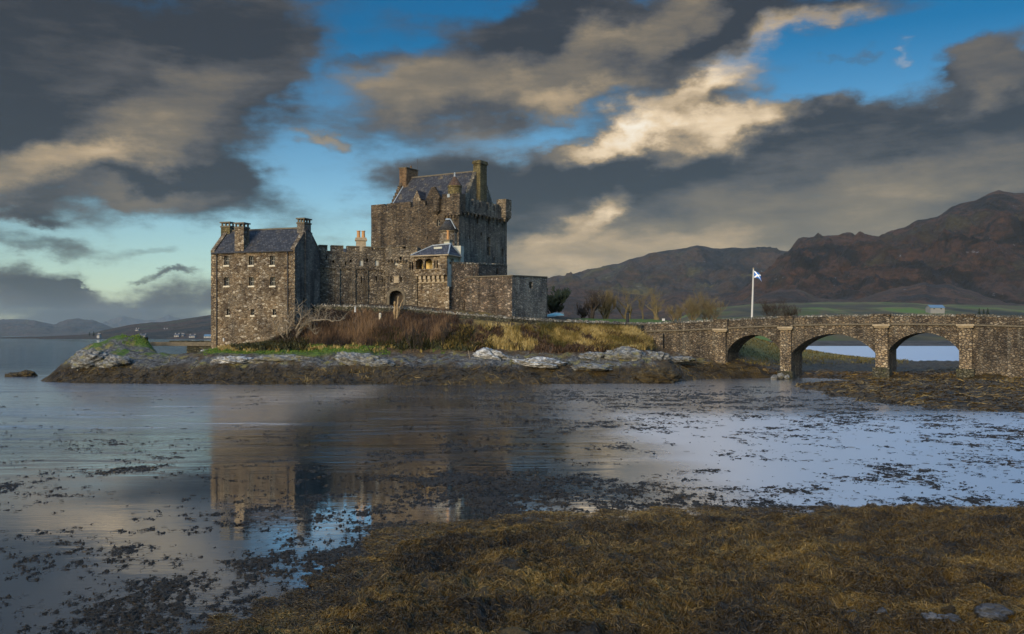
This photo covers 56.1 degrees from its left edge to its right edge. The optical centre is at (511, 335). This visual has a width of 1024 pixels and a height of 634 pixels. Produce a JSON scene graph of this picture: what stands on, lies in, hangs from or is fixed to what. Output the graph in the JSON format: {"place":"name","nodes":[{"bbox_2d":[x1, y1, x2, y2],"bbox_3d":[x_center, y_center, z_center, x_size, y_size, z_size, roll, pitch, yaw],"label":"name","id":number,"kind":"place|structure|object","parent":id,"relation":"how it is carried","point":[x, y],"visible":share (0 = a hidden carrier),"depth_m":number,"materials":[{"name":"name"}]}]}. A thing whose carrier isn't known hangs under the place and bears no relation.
{"place":"outdoors","nodes":[
{"label":"outdoors","id":0,"kind":"place"},
{"bbox_2d":[0,336,44,337],"bbox_3d":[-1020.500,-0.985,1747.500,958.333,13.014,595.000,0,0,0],"label":"hills","id":1,"kind":"structure","parent":0,"point":[21,337],"depth_m":1627.31,"materials":[{"name":"grey"}]},
{"bbox_2d":[0,318,112,335],"bbox_3d":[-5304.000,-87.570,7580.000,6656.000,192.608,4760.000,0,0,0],"label":"hills","id":2,"kind":"structure","parent":0,"point":[25,327],"depth_m":5898.81,"materials":[{"name":"grey stone"}]},
{"bbox_2d":[38,315,210,338],"bbox_3d":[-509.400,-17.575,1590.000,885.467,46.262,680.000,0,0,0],"label":"hills","id":3,"kind":"structure","parent":0,"point":[200,327],"depth_m":1408.83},
{"bbox_2d":[102,315,179,327],"bbox_3d":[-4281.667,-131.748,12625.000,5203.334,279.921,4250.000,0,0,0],"label":"mountains","id":4,"kind":"structure","parent":0,"point":[121,321],"depth_m":12135.84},
{"bbox_2d":[0,336,1023,633],"bbox_3d":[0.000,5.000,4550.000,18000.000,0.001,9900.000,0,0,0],"label":"water","id":5,"kind":"structure","parent":0,"point":[308,414],"depth_m":38.94,"materials":[{"name":"blue liquid"}]},
{"bbox_2d":[5,372,18,376],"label":"skerry","id":6,"kind":"structure","parent":5,"relation":"in","point":[11,374],"depth_m":116.15,"materials":[{"name":"stone"}]},
{"bbox_2d":[18,370,37,376],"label":"skerry","id":7,"kind":"structure","parent":5,"relation":"in","point":[25,373],"depth_m":116.35,"materials":[{"name":"brown stone"}]},
{"bbox_2d":[0,385,1023,633],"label":"floating seaweed","id":8,"kind":"object","parent":5,"relation":"on","point":[154,619],"visible":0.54,"depth_m":29.29,"materials":[{"name":"brown plant"}]},
{"bbox_2d":[777,373,784,378],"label":"rock","id":9,"kind":"object","parent":5,"relation":"in","point":[780,376],"visible":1,"depth_m":108.46,"materials":[{"name":"grey stone"}]},
{"bbox_2d":[0,0,1023,323],"label":"sky","id":10,"kind":"structure","parent":0,"point":[613,131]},
{"bbox_2d":[41,304,1023,411],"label":"island","id":11,"kind":"structure","parent":0,"point":[142,353],"depth_m":102.04,"materials":[{"name":"brown stone"}]},
{"bbox_2d":[70,348,107,370],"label":"rock","id":12,"kind":"object","parent":11,"relation":"on","point":[88,358],"visible":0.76,"depth_m":103.07,"materials":[{"name":"grey stone"}]},
{"bbox_2d":[96,354,132,367],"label":"rock","id":13,"kind":"object","parent":11,"relation":"on","point":[110,360],"visible":0.87,"depth_m":102.91,"materials":[{"name":"grey stone"}]},
{"bbox_2d":[150,340,210,352],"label":"jetty","id":14,"kind":"object","parent":11,"relation":"on","point":[195,346],"visible":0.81,"depth_m":114.78,"materials":[{"name":"stone"}]},
{"bbox_2d":[211,355,252,363],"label":"rock","id":15,"kind":"object","parent":11,"relation":"on","point":[233,359],"visible":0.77,"depth_m":101.41,"materials":[{"name":"grey stone"}]},
{"bbox_2d":[211,218,320,348],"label":"castle house","id":16,"kind":"structure","parent":11,"relation":"on","point":[261,279],"depth_m":111.14,"materials":[{"name":"stone"}]},
{"bbox_2d":[223,256,228,266],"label":"window","id":17,"kind":"structure","parent":16,"relation":"in","point":[227,257],"depth_m":112.22,"materials":[{"name":"glass"}]},
{"bbox_2d":[223,277,229,286],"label":"window","id":18,"kind":"structure","parent":16,"relation":"in","point":[227,278],"depth_m":112.22,"materials":[{"name":"glass"}]},
{"bbox_2d":[248,256,253,266],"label":"window","id":19,"kind":"structure","parent":16,"relation":"in","point":[251,257],"depth_m":111.15,"materials":[{"name":"glass"}]},
{"bbox_2d":[248,277,254,286],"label":"window","id":20,"kind":"structure","parent":16,"relation":"in","point":[251,278],"depth_m":111.15,"materials":[{"name":"glass"}]},
{"bbox_2d":[269,256,274,266],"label":"window","id":21,"kind":"structure","parent":16,"relation":"in","point":[272,257],"depth_m":110.26,"materials":[{"name":"glass"}]},
{"bbox_2d":[269,277,275,286],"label":"window","id":22,"kind":"structure","parent":16,"relation":"in","point":[273,278],"depth_m":110.21,"materials":[{"name":"glass"}]},
{"bbox_2d":[247,354,313,363],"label":"rock","id":23,"kind":"object","parent":11,"relation":"on","point":[273,357],"visible":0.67,"depth_m":101.49,"materials":[{"name":"grey stone"}]},
{"bbox_2d":[121,333,447,355],"bbox_3d":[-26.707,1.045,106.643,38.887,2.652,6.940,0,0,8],"label":"turf","id":24,"kind":"structure","parent":11,"relation":"on","point":[281,351],"depth_m":105.04,"materials":[{"name":"plant"}]},
{"bbox_2d":[272,299,345,340],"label":"gnarled tree","id":25,"kind":"object","parent":11,"relation":"on","point":[302,324],"visible":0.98,"depth_m":107.18,"materials":[{"name":"brown plant"}]},
{"bbox_2d":[318,245,385,304],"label":"curtain wall","id":26,"kind":"structure","parent":11,"relation":"on","point":[353,275],"depth_m":116.65,"materials":[{"name":"stone"}]},
{"bbox_2d":[343,231,366,251],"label":"courtyard house","id":27,"kind":"structure","parent":11,"relation":"on","point":[361,241],"depth_m":124.02,"materials":[{"name":"stone"}]},
{"bbox_2d":[332,351,379,366],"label":"rock","id":28,"kind":"object","parent":11,"relation":"on","point":[349,358],"visible":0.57,"depth_m":101.02,"materials":[{"name":"grey stone"}]},
{"bbox_2d":[227,325,495,350],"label":"brambles","id":29,"kind":"object","parent":11,"relation":"on","point":[264,344],"visible":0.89,"depth_m":106.69,"materials":[{"name":"brown plant"}]},
{"bbox_2d":[269,307,472,346],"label":"scrub","id":30,"kind":"object","parent":11,"relation":"on","point":[358,330],"visible":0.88,"depth_m":108.75,"materials":[{"name":"brown plant"}]},
{"bbox_2d":[368,358,395,367],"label":"rock","id":31,"kind":"object","parent":11,"relation":"on","point":[382,362],"visible":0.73,"depth_m":100.78,"materials":[{"name":"grey stone"}]},
{"bbox_2d":[393,296,403,318],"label":"pollarded tree","id":32,"kind":"object","parent":11,"relation":"on","point":[395,312],"visible":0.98,"depth_m":110.45,"materials":[{"name":"beige plant"}]},
{"bbox_2d":[386,245,420,305],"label":"gatehouse","id":33,"kind":"object","parent":11,"relation":"on","point":[401,281],"visible":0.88,"depth_m":117.09,"materials":[{"name":"stone"}]},
{"bbox_2d":[391,291,402,304],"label":"door","id":34,"kind":"structure","parent":33,"relation":"in","point":[394,296],"depth_m":118.26,"materials":[{"name":"brown wood"}]},
{"bbox_2d":[400,323,418,351],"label":"bare sapling","id":35,"kind":"object","parent":11,"relation":"on","point":[412,332],"visible":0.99,"depth_m":106.16,"materials":[{"name":"brown plant"}]},
{"bbox_2d":[411,321,422,351],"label":"bare sapling","id":36,"kind":"object","parent":11,"relation":"on","point":[420,341],"visible":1,"depth_m":105.83,"materials":[{"name":"brown plant"}]},
{"bbox_2d":[410,230,463,308],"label":"loggia house","id":37,"kind":"structure","parent":11,"relation":"on","point":[432,268],"depth_m":115.53,"materials":[{"name":"stone"}]},
{"bbox_2d":[371,160,510,263],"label":"castle keep","id":38,"kind":"structure","parent":11,"relation":"on","point":[418,210],"depth_m":132.60,"materials":[{"name":"stone"}]},
{"bbox_2d":[437,321,448,348],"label":"bare sapling","id":39,"kind":"object","parent":11,"relation":"on","point":[444,333],"visible":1,"depth_m":107.08,"materials":[{"name":"brown plant"}]},
{"bbox_2d":[438,218,458,245],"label":"stair turret","id":40,"kind":"object","parent":11,"relation":"on","point":[447,224],"visible":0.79,"depth_m":121.65,"materials":[{"name":"stone"}]},
{"bbox_2d":[314,303,641,330],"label":"boundary wall","id":41,"kind":"structure","parent":11,"relation":"on","point":[485,317],"depth_m":111.94,"materials":[{"name":"stone"}]},
{"bbox_2d":[449,262,506,309],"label":"terrace wall","id":42,"kind":"structure","parent":11,"relation":"on","point":[460,271],"depth_m":115.82,"materials":[{"name":"stone"}]},
{"bbox_2d":[473,347,509,359],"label":"rock","id":43,"kind":"object","parent":11,"relation":"on","point":[486,353],"visible":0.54,"depth_m":103.50,"materials":[{"name":"grey stone"}]},
{"bbox_2d":[465,275,547,318],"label":"bastion","id":44,"kind":"object","parent":11,"relation":"on","point":[521,296],"visible":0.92,"depth_m":114.34,"materials":[{"name":"stone"}]},
{"bbox_2d":[48,350,1023,411],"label":"seaweed","id":45,"kind":"object","parent":11,"relation":"on","point":[958,397],"visible":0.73,"depth_m":97.93,"materials":[{"name":"brown plant"}]},
{"bbox_2d":[512,357,567,368],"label":"rock","id":46,"kind":"object","parent":11,"relation":"on","point":[543,362],"visible":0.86,"depth_m":101.85,"materials":[{"name":"grey stone"}]},
{"bbox_2d":[449,322,647,353],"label":"bracken","id":47,"kind":"object","parent":11,"relation":"on","point":[543,340],"visible":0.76,"depth_m":108.29,"materials":[{"name":"brown plant"}]},
{"bbox_2d":[438,321,663,350],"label":"winter grass","id":48,"kind":"structure","parent":11,"relation":"on","point":[557,334],"depth_m":109.87,"materials":[{"name":"plant"}]},
{"bbox_2d":[547,312,563,316],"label":"rowing boat","id":49,"kind":"object","parent":11,"relation":"on","point":[554,314],"visible":0.92,"depth_m":124.08,"materials":[{"name":"teal paint"}]},
{"bbox_2d":[547,286,570,316],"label":"evergreen bush","id":50,"kind":"object","parent":11,"relation":"on","point":[554,302],"visible":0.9,"depth_m":130.07,"materials":[{"name":"green plant"}]},
{"bbox_2d":[576,301,594,317],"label":"bare bush","id":51,"kind":"object","parent":11,"relation":"on","point":[583,312],"visible":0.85,"depth_m":135.81,"materials":[{"name":"brown plant"}]},
{"bbox_2d":[570,363,612,370],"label":"rock","id":52,"kind":"object","parent":11,"relation":"on","point":[595,367],"visible":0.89,"depth_m":101.56,"materials":[{"name":"grey stone"}]},
{"bbox_2d":[578,352,604,360],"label":"rock","id":53,"kind":"object","parent":11,"relation":"on","point":[593,356],"visible":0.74,"depth_m":104.40,"materials":[{"name":"grey stone"}]},
{"bbox_2d":[584,286,611,318],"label":"bare tree","id":54,"kind":"object","parent":11,"relation":"on","point":[592,303],"visible":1,"depth_m":133.61,"materials":[{"name":"brown plant"}]},
{"bbox_2d":[590,288,616,318],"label":"bare tree","id":55,"kind":"object","parent":11,"relation":"on","point":[606,307],"visible":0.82,"depth_m":137.27,"materials":[{"name":"brown plant"}]},
{"bbox_2d":[606,283,639,318],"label":"bare tree","id":56,"kind":"object","parent":11,"relation":"on","point":[628,307],"visible":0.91,"depth_m":139.31,"materials":[{"name":"brown plant"}]},
{"bbox_2d":[604,346,650,360],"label":"rock","id":57,"kind":"object","parent":11,"relation":"on","point":[626,353],"visible":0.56,"depth_m":104.19,"materials":[{"name":"grey stone"}]},
{"bbox_2d":[638,292,649,318],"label":"bare tree","id":58,"kind":"object","parent":11,"relation":"on","point":[640,300],"visible":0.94,"depth_m":142.71,"materials":[{"name":"brown plant"}]},
{"bbox_2d":[629,282,663,319],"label":"bare tree","id":59,"kind":"object","parent":11,"relation":"on","point":[655,309],"visible":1,"depth_m":138.72,"materials":[{"name":"brown plant"}]},
{"bbox_2d":[631,367,681,382],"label":"rock","id":60,"kind":"object","parent":11,"relation":"on","point":[654,375],"visible":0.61,"depth_m":100.24,"materials":[{"name":"brown stone"}]},
{"bbox_2d":[647,350,672,362],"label":"rock","id":61,"kind":"object","parent":11,"relation":"on","point":[660,355],"visible":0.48,"depth_m":105.14,"materials":[{"name":"grey stone"}]},
{"bbox_2d":[664,304,684,320],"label":"bare bush","id":62,"kind":"object","parent":11,"relation":"on","point":[678,312],"visible":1,"depth_m":137.60,"materials":[{"name":"brown plant"}]},
{"bbox_2d":[671,356,696,363],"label":"rock","id":63,"kind":"object","parent":11,"relation":"on","point":[681,359],"visible":0.78,"depth_m":111.76,"materials":[{"name":"grey stone"}]},
{"bbox_2d":[681,291,704,320],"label":"bare bush","id":64,"kind":"object","parent":11,"relation":"on","point":[693,305],"visible":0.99,"depth_m":133.61,"materials":[{"name":"brown plant"}]},
{"bbox_2d":[693,292,729,319],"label":"bare bush","id":65,"kind":"object","parent":11,"relation":"on","point":[707,310],"visible":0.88,"depth_m":135.25,"materials":[{"name":"brown plant"}]},
{"bbox_2d":[751,268,761,316],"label":"flagpole","id":66,"kind":"object","parent":11,"relation":"on","point":[756,274],"visible":1,"depth_m":133.91,"materials":[{"name":"white metal"}]},
{"bbox_2d":[755,299,789,316],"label":"bare bush","id":67,"kind":"object","parent":11,"relation":"on","point":[767,308],"visible":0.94,"depth_m":138.18,"materials":[{"name":"brown plant"}]},
{"bbox_2d":[777,298,800,315],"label":"bare bush","id":68,"kind":"object","parent":11,"relation":"on","point":[793,313],"visible":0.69,"depth_m":140.67,"materials":[{"name":"brown plant"}]},
{"bbox_2d":[736,337,908,365],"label":"winter grass","id":69,"kind":"structure","parent":11,"relation":"on","point":[842,356],"depth_m":131.49,"materials":[{"name":"brown plant"}]},
{"bbox_2d":[641,313,1023,378],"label":"stone bridge","id":70,"kind":"structure","parent":11,"relation":"on","point":[989,344],"depth_m":106.26,"materials":[{"name":"stone"}]},
{"bbox_2d":[547,284,741,320],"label":"trees","id":71,"kind":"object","parent":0,"point":[575,297],"depth_m":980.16,"materials":[{"name":"brown plant"}]},
{"bbox_2d":[288,504,1023,633],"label":"shore","id":72,"kind":"structure","parent":0,"point":[518,630],"depth_m":19.92,"materials":[{"name":"brown plant"}]},
{"bbox_2d":[180,502,1023,633],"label":"seaweed","id":73,"kind":"object","parent":72,"relation":"on","point":[614,611],"visible":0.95,"depth_m":18.55,"materials":[{"name":"brown plant"}]},
{"bbox_2d":[876,607,886,613],"bbox_3d":[6.267,4.695,16.263,0.192,0.179,0.139,0,0,0],"label":"stone","id":74,"kind":"object","parent":72,"relation":"on","point":[881,609],"visible":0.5,"depth_m":16.24,"materials":[{"name":"stone"}]},
{"bbox_2d":[921,612,937,619],"bbox_3d":[6.948,4.734,16.007,0.351,0.245,0.263,0,0,0],"label":"stone","id":75,"kind":"object","parent":72,"relation":"on","point":[931,615],"visible":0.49,"depth_m":15.94,"materials":[{"name":"stone"}]},
{"bbox_2d":[936,613,960,622],"bbox_3d":[7.213,4.685,15.859,0.386,0.182,0.328,0,0,22],"label":"stone","id":76,"kind":"object","parent":72,"relation":"on","point":[953,618],"visible":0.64,"depth_m":15.79,"materials":[{"name":"stone"}]},
{"bbox_2d":[941,605,955,613],"bbox_3d":[7.380,4.649,16.235,0.232,0.181,0.166,0,0,27],"label":"stone","id":77,"kind":"object","parent":72,"relation":"on","point":[949,609],"visible":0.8,"depth_m":16.19,"materials":[{"name":"stone"}]},
{"bbox_2d":[974,603,1013,622],"bbox_3d":[8.003,4.628,15.987,0.630,0.325,0.510,0,0,0],"label":"stone","id":78,"kind":"object","parent":72,"relation":"on","point":[997,612],"visible":0.84,"depth_m":15.86,"materials":[{"name":"stone"}]},
{"bbox_2d":[547,245,787,297],"bbox_3d":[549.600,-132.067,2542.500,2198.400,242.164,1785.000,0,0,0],"label":"hills","id":79,"kind":"structure","parent":0,"point":[708,270],"depth_m":2306.38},
{"bbox_2d":[674,302,1023,340],"bbox_3d":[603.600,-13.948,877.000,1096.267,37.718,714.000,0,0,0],"label":"pasture","id":80,"kind":"structure","parent":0,"point":[819,309],"depth_m":794.49,"materials":[{"name":"green plant"}]},
{"bbox_2d":[925,305,944,313],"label":"barn","id":81,"kind":"structure","parent":80,"relation":"on","point":[934,309],"depth_m":740.50,"materials":[{"name":"white"}]},
{"bbox_2d":[769,341,954,345],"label":"spit","id":82,"kind":"structure","parent":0,"point":[860,343],"depth_m":457.81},
{"bbox_2d":[718,190,1023,303],"bbox_3d":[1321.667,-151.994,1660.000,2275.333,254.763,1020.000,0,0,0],"label":"hills","id":83,"kind":"structure","parent":0,"point":[977,245],"depth_m":1419.38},
{"bbox_2d":[725,282,1023,306],"bbox_3d":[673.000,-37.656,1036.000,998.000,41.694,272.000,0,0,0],"label":"hills","id":84,"kind":"structure","parent":0,"point":[932,294],"depth_m":1007.81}
]}

